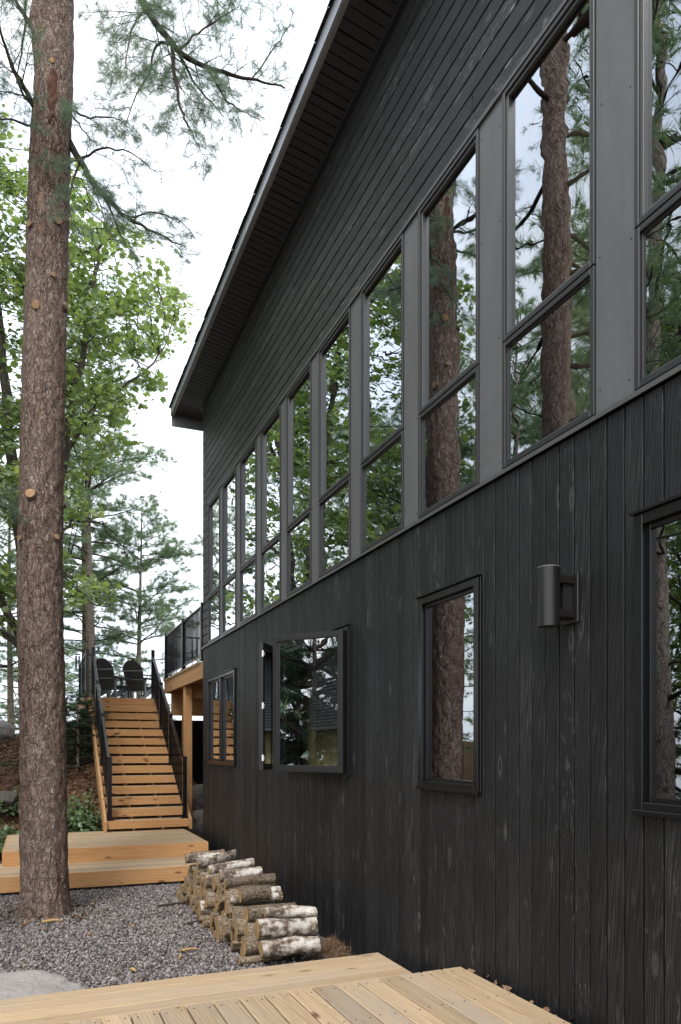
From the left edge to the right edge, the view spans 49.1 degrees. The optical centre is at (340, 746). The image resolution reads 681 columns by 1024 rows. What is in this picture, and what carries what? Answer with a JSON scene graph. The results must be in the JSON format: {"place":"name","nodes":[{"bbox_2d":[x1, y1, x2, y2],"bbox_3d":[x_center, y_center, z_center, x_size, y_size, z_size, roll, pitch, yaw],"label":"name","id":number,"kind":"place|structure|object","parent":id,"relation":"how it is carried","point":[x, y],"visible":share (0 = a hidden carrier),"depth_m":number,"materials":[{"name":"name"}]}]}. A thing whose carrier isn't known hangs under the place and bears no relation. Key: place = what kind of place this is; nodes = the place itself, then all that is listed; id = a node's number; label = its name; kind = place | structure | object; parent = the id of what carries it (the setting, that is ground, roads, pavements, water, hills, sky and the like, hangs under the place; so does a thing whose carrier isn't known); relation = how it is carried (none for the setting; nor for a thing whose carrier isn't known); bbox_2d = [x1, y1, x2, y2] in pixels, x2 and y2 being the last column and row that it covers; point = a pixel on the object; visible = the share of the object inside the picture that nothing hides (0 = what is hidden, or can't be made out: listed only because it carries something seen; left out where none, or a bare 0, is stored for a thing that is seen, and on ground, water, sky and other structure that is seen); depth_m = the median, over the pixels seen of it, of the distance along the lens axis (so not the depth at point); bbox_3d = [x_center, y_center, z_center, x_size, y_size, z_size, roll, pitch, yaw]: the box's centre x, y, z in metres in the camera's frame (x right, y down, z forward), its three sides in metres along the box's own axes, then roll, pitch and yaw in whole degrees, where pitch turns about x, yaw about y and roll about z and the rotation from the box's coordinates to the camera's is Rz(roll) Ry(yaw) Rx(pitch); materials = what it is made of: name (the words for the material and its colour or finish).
{"place":"outdoors","nodes":[
{"label":"outdoors","id":0,"kind":"place"},
{"bbox_2d":[0,704,196,863],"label":"ground","id":1,"kind":"structure","parent":0,"point":[12,780],"depth_m":14.04,"materials":[{"name":"brown plant"}]},
{"bbox_2d":[0,720,14,741],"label":"boulder","id":2,"kind":"object","parent":1,"relation":"on","point":[7,730],"visible":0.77,"depth_m":15.58,"materials":[{"name":"stone"}]},
{"bbox_2d":[0,791,18,807],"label":"boulder","id":3,"kind":"object","parent":1,"relation":"on","point":[10,797],"visible":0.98,"depth_m":12.79,"materials":[{"name":"stone"}]},
{"bbox_2d":[0,785,18,815],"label":"shrub","id":4,"kind":"object","parent":1,"relation":"on","point":[13,809],"visible":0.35,"depth_m":12.91,"materials":[{"name":"green plant"}]},
{"bbox_2d":[0,825,18,856],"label":"shrub","id":5,"kind":"object","parent":1,"relation":"on","point":[3,839],"visible":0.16,"depth_m":12.05,"materials":[{"name":"green plant"}]},
{"bbox_2d":[0,817,18,842],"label":"shrub","id":6,"kind":"object","parent":1,"relation":"on","point":[3,832],"visible":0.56,"depth_m":12.53,"materials":[{"name":"green plant"}]},
{"bbox_2d":[0,334,20,693],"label":"pine tree","id":7,"kind":"object","parent":1,"relation":"on","point":[7,349],"visible":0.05,"depth_m":18.34,"materials":[{"name":"green plant"}]},
{"bbox_2d":[0,484,32,525],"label":"pine tree","id":8,"kind":"object","parent":1,"relation":"on","point":[9,506],"visible":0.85,"depth_m":7.83,"materials":[{"name":"green plant"}]},
{"bbox_2d":[1,694,109,767],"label":"pine tree","id":9,"kind":"object","parent":1,"relation":"on","point":[67,714],"visible":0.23,"depth_m":14.29,"materials":[{"name":"green plant"}]},
{"bbox_2d":[0,476,112,733],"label":"pine tree","id":10,"kind":"object","parent":1,"relation":"on","point":[11,654],"visible":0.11,"depth_m":21.83,"materials":[{"name":"green plant"}]},
{"bbox_2d":[0,649,123,733],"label":"pine tree","id":11,"kind":"object","parent":1,"relation":"on","point":[15,679],"visible":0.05,"depth_m":27.50,"materials":[{"name":"green plant"}]},
{"bbox_2d":[67,785,106,831],"bbox_3d":[-4.241,1.123,12.514,0.917,1.123,0.882,0,0,23],"label":"shrub","id":12,"kind":"object","parent":1,"relation":"on","point":[87,821],"visible":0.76,"depth_m":12.38,"materials":[{"name":"green plant"}]},
{"bbox_2d":[66,690,115,751],"bbox_3d":[-5.034,-0.356,14.501,1.914,1.600,1.421,0,0,42],"label":"pine tree","id":13,"kind":"object","parent":1,"relation":"on","point":[86,717],"visible":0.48,"depth_m":14.60,"materials":[{"name":"green plant"}]},
{"bbox_2d":[65,694,119,770],"bbox_3d":[-4.827,-0.120,14.273,1.579,1.777,2.126,0,0,2],"label":"pine tree","id":14,"kind":"object","parent":1,"relation":"on","point":[78,763],"visible":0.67,"depth_m":14.14,"materials":[{"name":"green plant"}]},
{"bbox_2d":[10,272,177,695],"bbox_3d":[-6.716,-6.619,20.808,4.910,13.616,5.221,0,0,-22],"label":"pine tree","id":15,"kind":"object","parent":1,"relation":"on","point":[89,552],"visible":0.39,"depth_m":20.68,"materials":[{"name":"green plant"}]},
{"bbox_2d":[0,104,200,648],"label":"maple tree","id":16,"kind":"object","parent":1,"relation":"on","point":[103,391],"visible":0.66,"depth_m":12.82,"materials":[{"name":"green plant"}]},
{"bbox_2d":[63,411,163,696],"bbox_3d":[-8.049,-4.389,23.436,4.517,12.526,4.803,0,0,37],"label":"pine tree","id":17,"kind":"object","parent":1,"relation":"on","point":[98,537],"visible":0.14,"depth_m":23.07,"materials":[{"name":"green plant"}]},
{"bbox_2d":[79,697,156,726],"bbox_3d":[-5.036,-0.564,16.831,1.600,0.918,2.836,0,0,-22],"label":"stair landing","id":18,"kind":"object","parent":1,"relation":"on","point":[130,701],"visible":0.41,"depth_m":15.56,"materials":[{"name":"brown wood"}]},
{"bbox_2d":[79,649,88,699],"bbox_3d":[-5.747,-1.529,16.667,0.128,1.010,2.628,0,0,-22],"label":"landing railing","id":19,"kind":"object","parent":18,"relation":"on","point":[83,674],"visible":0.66,"depth_m":16.24,"materials":[{"name":"black metal"}]},
{"bbox_2d":[89,658,132,697],"bbox_3d":[-5.128,-1.463,16.610,0.760,0.951,0.894,0,0,16],"label":"adirondack chair","id":20,"kind":"object","parent":18,"relation":"on","point":[107,678],"visible":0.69,"depth_m":16.43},
{"bbox_2d":[118,660,150,697],"bbox_3d":[-4.623,-1.463,16.975,0.760,0.951,0.894,0,0,8],"label":"adirondack chair","id":21,"kind":"object","parent":18,"relation":"on","point":[133,669],"visible":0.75,"depth_m":16.75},
{"bbox_2d":[64,499,202,715],"bbox_3d":[-6.321,-2.507,23.006,4.953,10.685,5.479,0,0,-22],"label":"pine tree","id":22,"kind":"object","parent":1,"relation":"on","point":[168,552],"visible":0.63,"depth_m":22.88,"materials":[{"name":"green plant"}]},
{"bbox_2d":[163,661,202,812],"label":"deck","id":23,"kind":"structure","parent":1,"relation":"on","point":[184,688],"depth_m":13.71,"materials":[{"name":"brown wood"}]},
{"bbox_2d":[163,602,202,679],"bbox_3d":[-1.992,-1.882,14.253,2.178,0.950,3.768,0,0,-22],"label":"deck railing","id":24,"kind":"object","parent":23,"relation":"on","point":[179,646],"visible":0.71,"depth_m":13.69,"materials":[{"name":"black metal"}]},
{"bbox_2d":[173,720,202,783],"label":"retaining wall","id":25,"kind":"structure","parent":1,"relation":"on","point":[197,751],"depth_m":16.03,"materials":[{"name":"black"}]},
{"bbox_2d":[182,810,202,838],"bbox_3d":[-2.469,1.450,13.688,0.868,0.634,0.845,0,0,40],"label":"boulder","id":26,"kind":"object","parent":1,"relation":"on","point":[197,822],"visible":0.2,"depth_m":13.32,"materials":[{"name":"stone"}]},
{"bbox_2d":[192,784,202,809],"bbox_3d":[-2.677,1.053,14.905,1.070,0.634,0.869,0,0,-22],"label":"boulder","id":27,"kind":"object","parent":1,"relation":"on","point":[197,796],"visible":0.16,"depth_m":14.50,"materials":[{"name":"stone"}]},
{"bbox_2d":[168,0,680,1023],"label":"house","id":28,"kind":"structure","parent":1,"relation":"on","point":[412,174],"depth_m":5.11,"materials":[{"name":"black wood"}]},
{"bbox_2d":[208,489,219,643],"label":"window","id":29,"kind":"structure","parent":28,"relation":"in","point":[214,511],"depth_m":11.40,"materials":[{"name":"clear glass"}]},
{"bbox_2d":[206,668,235,765],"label":"window","id":30,"kind":"structure","parent":28,"relation":"in","point":[221,687],"depth_m":10.83,"materials":[{"name":"clear glass"}]},
{"bbox_2d":[222,466,235,634],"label":"window","id":31,"kind":"structure","parent":28,"relation":"in","point":[228,493],"depth_m":10.53,"materials":[{"name":"clear glass"}]},
{"bbox_2d":[240,438,255,624],"bbox_3d":[-1.135,-2.705,9.529,0.116,2.182,0.770,0,0,-22],"label":"window","id":32,"kind":"structure","parent":28,"relation":"in","point":[248,468],"depth_m":9.58,"materials":[{"name":"clear glass"}]},
{"bbox_2d":[260,404,280,611],"bbox_3d":[-0.762,-2.705,8.620,0.116,2.182,0.770,0,0,-22],"label":"window","id":33,"kind":"structure","parent":28,"relation":"in","point":[270,443],"depth_m":8.66,"materials":[{"name":"clear glass"}]},
{"bbox_2d":[286,361,311,596],"bbox_3d":[-0.388,-2.705,7.711,0.116,2.182,0.770,0,0,-22],"label":"window","id":34,"kind":"structure","parent":28,"relation":"in","point":[298,409],"depth_m":7.73,"materials":[{"name":"clear glass"}]},
{"bbox_2d":[259,624,350,777],"bbox_3d":[-0.431,-0.397,7.162,0.613,1.334,1.727,0,0,-22],"label":"window","id":35,"kind":"structure","parent":28,"relation":"in","point":[284,666],"depth_m":6.79,"materials":[{"name":"black paint"}]},
{"bbox_2d":[304,687,337,765],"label":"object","id":36,"kind":"object","parent":28,"relation":"hanging from","point":[320,747],"visible":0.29,"depth_m":8.16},
{"bbox_2d":[307,641,337,729],"bbox_3d":[-0.042,-0.609,7.324,0.040,0.862,1.580,0,0,-22],"label":"blind","id":37,"kind":"object","parent":28,"relation":"attached to","point":[323,695],"visible":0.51,"depth_m":7.60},
{"bbox_2d":[318,307,350,577],"bbox_3d":[-0.014,-2.705,6.800,0.116,2.182,0.770,0,0,-22],"label":"window","id":38,"kind":"structure","parent":28,"relation":"in","point":[334,367],"depth_m":6.83,"materials":[{"name":"clear glass"}]},
{"bbox_2d":[361,233,403,552],"bbox_3d":[0.365,-2.705,5.877,0.116,2.182,0.770,0,0,-22],"label":"window","id":39,"kind":"structure","parent":28,"relation":"in","point":[382,311],"depth_m":5.87,"materials":[{"name":"clear glass"}]},
{"bbox_2d":[415,573,481,794],"bbox_3d":[0.741,-0.380,4.926,0.145,1.351,0.790,0,0,-22],"label":"window","id":40,"kind":"structure","parent":28,"relation":"in","point":[428,603],"depth_m":5.14,"materials":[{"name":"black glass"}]},
{"bbox_2d":[418,128,479,518],"bbox_3d":[0.748,-2.705,4.946,0.116,2.182,0.770,0,0,-22],"label":"window","id":41,"kind":"structure","parent":28,"relation":"in","point":[449,234],"depth_m":4.99,"materials":[{"name":"clear glass"}]},
{"bbox_2d":[464,596,472,779],"bbox_3d":[0.955,0.090,5.204,0.040,2.420,0.300,0,0,-27],"label":"curtain","id":42,"kind":"object","parent":28,"relation":"hanging from","point":[468,688],"visible":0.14,"depth_m":5.30,"materials":[{"name":"white fabric"}]},
{"bbox_2d":[472,262,475,479],"bbox_3d":[0.987,-2.550,5.239,0.040,2.100,0.239,0,0,-27],"label":"curtain","id":43,"kind":"object","parent":28,"relation":"hanging from","point":[473,354],"visible":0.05,"depth_m":5.28,"materials":[{"name":"white fabric"}]},
{"bbox_2d":[502,0,595,468],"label":"window","id":44,"kind":"structure","parent":28,"relation":"in","point":[517,333],"depth_m":4.17,"materials":[{"name":"clear glass"}]},
{"bbox_2d":[537,565,579,627],"bbox_3d":[1.083,-0.753,3.760,0.192,0.298,0.150,0,0,-22],"label":"wall lamp","id":45,"kind":"object","parent":28,"relation":"attached to","point":[558,599],"visible":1,"depth_m":3.72,"materials":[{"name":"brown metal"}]},
{"bbox_2d":[566,112,589,422],"bbox_3d":[1.376,-2.550,4.292,0.040,2.100,0.239,0,0,-27],"label":"curtain","id":46,"kind":"object","parent":28,"relation":"hanging from","point":[578,315],"visible":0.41,"depth_m":4.32,"materials":[{"name":"white fabric"}]},
{"bbox_2d":[629,493,680,819],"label":"window","id":47,"kind":"structure","parent":28,"relation":"in","point":[650,521],"depth_m":3.33,"materials":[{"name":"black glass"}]},
{"bbox_2d":[634,0,680,390],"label":"window","id":48,"kind":"structure","parent":28,"relation":"in","point":[654,217],"depth_m":3.35,"materials":[{"name":"black glass"}]},
{"bbox_2d":[0,0,328,733],"label":"sky","id":49,"kind":"structure","parent":0,"point":[218,206],"materials":[{"name":"white"}]},
{"bbox_2d":[0,881,349,988],"bbox_3d":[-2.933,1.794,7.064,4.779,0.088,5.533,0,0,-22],"label":"loose gravel","id":50,"kind":"structure","parent":0,"point":[123,894],"depth_m":6.85,"materials":[{"name":"grey gravel"}]},
{"bbox_2d":[0,970,86,999],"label":"boulder","id":51,"kind":"object","parent":50,"relation":"on","point":[19,984],"visible":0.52,"depth_m":5.29,"materials":[{"name":"stone"}]},
{"bbox_2d":[0,900,118,929],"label":"bark litter","id":52,"kind":"object","parent":50,"relation":"on","point":[29,920],"visible":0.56,"depth_m":7.83,"materials":[{"name":"brown plant"}]},
{"bbox_2d":[0,828,207,892],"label":"deck steps","id":53,"kind":"structure","parent":50,"relation":"on","point":[112,858],"depth_m":10.12,"materials":[{"name":"brown wood"}]},
{"bbox_2d":[89,697,191,832],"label":"staircase","id":54,"kind":"structure","parent":53,"relation":"on","point":[130,812],"depth_m":13.35,"materials":[{"name":"brown wood"}]},
{"bbox_2d":[90,647,113,820],"bbox_3d":[-4.415,-0.432,13.711,0.128,3.247,3.728,0,0,-22],"label":"stair railing","id":55,"kind":"object","parent":54,"relation":"on","point":[105,761],"visible":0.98,"depth_m":13.27,"materials":[{"name":"black metal"}]},
{"bbox_2d":[151,650,187,817],"bbox_3d":[-3.299,-0.432,14.170,0.128,3.247,3.728,0,0,-22],"label":"stair railing","id":56,"kind":"object","parent":54,"relation":"on","point":[177,760],"visible":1,"depth_m":13.75,"materials":[{"name":"black metal"}]},
{"bbox_2d":[0,0,298,919],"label":"pine tree","id":57,"kind":"object","parent":50,"relation":"on","point":[44,870],"visible":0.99,"depth_m":7.78,"materials":[{"name":"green plant"}]},
{"bbox_2d":[198,914,209,921],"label":"firewood log","id":58,"kind":"object","parent":50,"relation":"on","point":[202,917],"visible":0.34,"depth_m":7.56,"materials":[{"name":"brown wood"}]},
{"bbox_2d":[197,900,211,914],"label":"firewood log","id":59,"kind":"object","parent":58,"relation":"on","point":[201,909],"visible":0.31,"depth_m":7.56,"materials":[{"name":"brown wood"}]},
{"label":"firewood log","id":60,"kind":"object","parent":59,"relation":"on","visible":0},
{"bbox_2d":[203,882,211,896],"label":"firewood log","id":61,"kind":"object","parent":60,"relation":"on","point":[205,888],"visible":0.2,"depth_m":7.65,"materials":[{"name":"brown wood"}]},
{"bbox_2d":[203,874,217,886],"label":"firewood log","id":62,"kind":"object","parent":61,"relation":"on","point":[207,879],"visible":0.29,"depth_m":7.60,"materials":[{"name":"brown wood"}]},
{"bbox_2d":[207,858,254,873],"bbox_3d":[-1.141,1.244,7.775,0.488,0.141,0.116,0,0,-22],"label":"firewood log","id":63,"kind":"object","parent":62,"relation":"on","point":[235,864],"visible":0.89,"depth_m":7.75,"materials":[{"name":"white wood"}]},
{"bbox_2d":[216,926,229,942],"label":"firewood log","id":64,"kind":"object","parent":50,"relation":"on","point":[219,934],"visible":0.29,"depth_m":6.77,"materials":[{"name":"beige wood"}]},
{"bbox_2d":[230,941,240,951],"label":"firewood log","id":65,"kind":"object","parent":50,"relation":"on","point":[235,946],"visible":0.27,"depth_m":6.41,"materials":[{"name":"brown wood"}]},
{"bbox_2d":[234,931,241,940],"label":"firewood log","id":66,"kind":"object","parent":65,"relation":"on","point":[237,938],"visible":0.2,"depth_m":6.43,"materials":[{"name":"brown wood"}]},
{"bbox_2d":[228,918,243,929],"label":"firewood log","id":67,"kind":"object","parent":66,"relation":"on","point":[231,923],"visible":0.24,"depth_m":6.46,"materials":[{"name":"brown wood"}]},
{"bbox_2d":[232,903,278,917],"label":"firewood log","id":68,"kind":"object","parent":67,"relation":"on","point":[237,912],"visible":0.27,"depth_m":6.54,"materials":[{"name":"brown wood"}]},
{"bbox_2d":[238,955,282,965],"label":"firewood log","id":69,"kind":"object","parent":50,"relation":"on","point":[255,959],"visible":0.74,"depth_m":6.13,"materials":[{"name":"brown wood"}]},
{"bbox_2d":[240,946,299,957],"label":"firewood log","id":70,"kind":"object","parent":50,"relation":"on","point":[242,955],"visible":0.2,"depth_m":6.25,"materials":[{"name":"brown wood"}]},
{"bbox_2d":[242,935,266,955],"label":"firewood log","id":71,"kind":"object","parent":70,"relation":"on","point":[249,945],"visible":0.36,"depth_m":6.15,"materials":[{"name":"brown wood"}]},
{"bbox_2d":[255,917,317,939],"bbox_3d":[-0.449,1.522,6.277,0.565,0.208,0.147,0,0,-30],"label":"firewood log","id":72,"kind":"object","parent":71,"relation":"on","point":[269,928],"visible":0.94,"depth_m":6.20,"materials":[{"name":"white wood"}]},
{"bbox_2d":[0,952,570,1023],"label":"deck","id":73,"kind":"structure","parent":50,"relation":"on","point":[374,988],"depth_m":4.23,"materials":[{"name":"brown wood"}]},
{"bbox_2d":[2,890,571,1018],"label":"dry needles","id":74,"kind":"object","parent":50,"relation":"on","point":[331,948],"depth_m":6.33,"materials":[{"name":"brown plant"}]},
{"bbox_2d":[258,936,320,956],"bbox_3d":[-0.422,1.647,6.170,0.500,0.152,0.151,0,0,-19],"label":"firewood log","id":75,"kind":"object","parent":50,"relation":"on","point":[290,945],"visible":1,"depth_m":6.12,"materials":[{"name":"white wood"}]},
{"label":"firewood log","id":76,"kind":"object","parent":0,"visible":0},
{"bbox_2d":[212,875,220,890],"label":"firewood log","id":77,"kind":"object","parent":76,"relation":"on","point":[215,883],"visible":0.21,"depth_m":7.48,"materials":[{"name":"beige wood"}]},
{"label":"firewood log","id":78,"kind":"object","parent":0,"visible":0},
{"bbox_2d":[218,866,262,880],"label":"firewood log","id":79,"kind":"object","parent":78,"relation":"on","point":[225,874],"visible":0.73,"depth_m":7.34,"materials":[{"name":"white wood"}]},
{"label":"firewood log","id":80,"kind":"object","parent":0,"visible":0},
{"bbox_2d":[185,852,218,862],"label":"firewood log","id":81,"kind":"object","parent":80,"relation":"on","point":[192,858],"visible":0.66,"depth_m":8.36,"materials":[{"name":"white wood"}]},
{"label":"firewood log","id":82,"kind":"object","parent":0,"visible":0},
{"bbox_2d":[210,911,221,925],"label":"firewood log","id":83,"kind":"object","parent":82,"relation":"on","point":[213,915],"visible":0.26,"depth_m":7.08,"materials":[{"name":"brown wood"}]},
{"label":"firewood log","id":84,"kind":"object","parent":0,"visible":0},
{"bbox_2d":[190,894,195,906],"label":"firewood log","id":85,"kind":"object","parent":84,"relation":"on","point":[192,898],"visible":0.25,"depth_m":7.97,"materials":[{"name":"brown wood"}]},
{"bbox_2d":[193,884,195,893],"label":"firewood log","id":86,"kind":"object","parent":85,"relation":"on","point":[194,888],"visible":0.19,"depth_m":8.08,"materials":[{"name":"brown wood"}]},
{"bbox_2d":[194,874,199,885],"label":"firewood log","id":87,"kind":"object","parent":86,"relation":"on","point":[197,880],"visible":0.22,"depth_m":8.07,"materials":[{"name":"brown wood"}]},
{"bbox_2d":[195,867,206,875],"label":"firewood log","id":88,"kind":"object","parent":87,"relation":"on","point":[198,871],"visible":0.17,"depth_m":8.10,"materials":[{"name":"brown wood"}]},
{"bbox_2d":[196,849,235,869],"bbox_3d":[-1.344,1.223,8.115,0.093,0.170,0.605,0,0,38],"label":"firewood log","id":89,"kind":"object","parent":88,"relation":"on","point":[226,856],"visible":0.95,"depth_m":8.06,"materials":[{"name":"white wood"}]},
{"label":"firewood log","id":90,"kind":"object","parent":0,"visible":0},
{"bbox_2d":[244,923,254,936],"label":"firewood log","id":91,"kind":"object","parent":90,"relation":"on","point":[249,929],"visible":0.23,"depth_m":6.26,"materials":[{"name":"brown wood"}]},
{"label":"firewood log","id":92,"kind":"object","parent":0,"visible":0},
{"bbox_2d":[234,919,247,935],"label":"firewood log","id":93,"kind":"object","parent":92,"relation":"on","point":[239,928],"visible":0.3,"depth_m":6.38,"materials":[{"name":"brown wood"}]},
{"bbox_2d":[243,902,295,922],"bbox_3d":[-0.610,1.452,6.503,0.444,0.174,0.184,0,0,-22],"label":"firewood log","id":94,"kind":"object","parent":93,"relation":"on","point":[251,914],"visible":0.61,"depth_m":6.39,"materials":[{"name":"brown wood"}]},
{"bbox_2d":[263,905,317,918],"bbox_3d":[-0.443,1.437,6.488,0.473,0.148,0.127,0,0,-14],"label":"firewood log","id":95,"kind":"object","parent":94,"relation":"on","point":[287,911],"visible":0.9,"depth_m":6.45,"materials":[{"name":"white wood"}]},
{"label":"firewood log","id":96,"kind":"object","parent":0,"visible":0},
{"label":"firewood log","id":97,"kind":"object","parent":96,"relation":"on","visible":0},
{"bbox_2d":[217,896,224,905],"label":"firewood log","id":98,"kind":"object","parent":97,"relation":"on","point":[221,901],"visible":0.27,"depth_m":6.89,"materials":[{"name":"brown wood"}]},
{"bbox_2d":[224,890,237,903],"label":"firewood log","id":99,"kind":"object","parent":98,"relation":"on","point":[227,894],"visible":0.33,"depth_m":6.86,"materials":[{"name":"brown wood"}]},
{"bbox_2d":[224,883,272,890],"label":"firewood log","id":100,"kind":"object","parent":97,"relation":"on","point":[244,886],"visible":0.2,"depth_m":7.09,"materials":[{"name":"brown wood"}]},
{"bbox_2d":[224,873,275,888],"bbox_3d":[-0.867,1.279,7.133,0.510,0.109,0.106,0,0,-27],"label":"firewood log","id":101,"kind":"object","parent":100,"relation":"on","point":[268,878],"visible":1,"depth_m":7.10,"materials":[{"name":"brown wood"}]},
{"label":"firewood log","id":102,"kind":"object","parent":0,"visible":0},
{"bbox_2d":[204,891,216,907],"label":"firewood log","id":103,"kind":"object","parent":102,"relation":"on","point":[209,899],"visible":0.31,"depth_m":7.49,"materials":[{"name":"brown wood"}]},
{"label":"firewood log","id":104,"kind":"object","parent":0,"visible":0},
{"bbox_2d":[229,902,275,917],"bbox_3d":[-0.798,1.481,6.792,0.455,0.114,0.098,0,0,-31],"label":"firewood log","id":105,"kind":"object","parent":104,"relation":"on","point":[261,903],"visible":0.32,"depth_m":6.79,"materials":[{"name":"brown wood"}]},
{"bbox_2d":[229,893,278,904],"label":"firewood log","id":106,"kind":"object","parent":105,"relation":"on","point":[234,899],"visible":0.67,"depth_m":6.75,"materials":[{"name":"white wood"}]},
{"bbox_2d":[238,885,271,902],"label":"firewood log","id":107,"kind":"object","parent":106,"relation":"on","point":[252,894],"visible":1,"depth_m":6.68,"materials":[{"name":"brown wood"}]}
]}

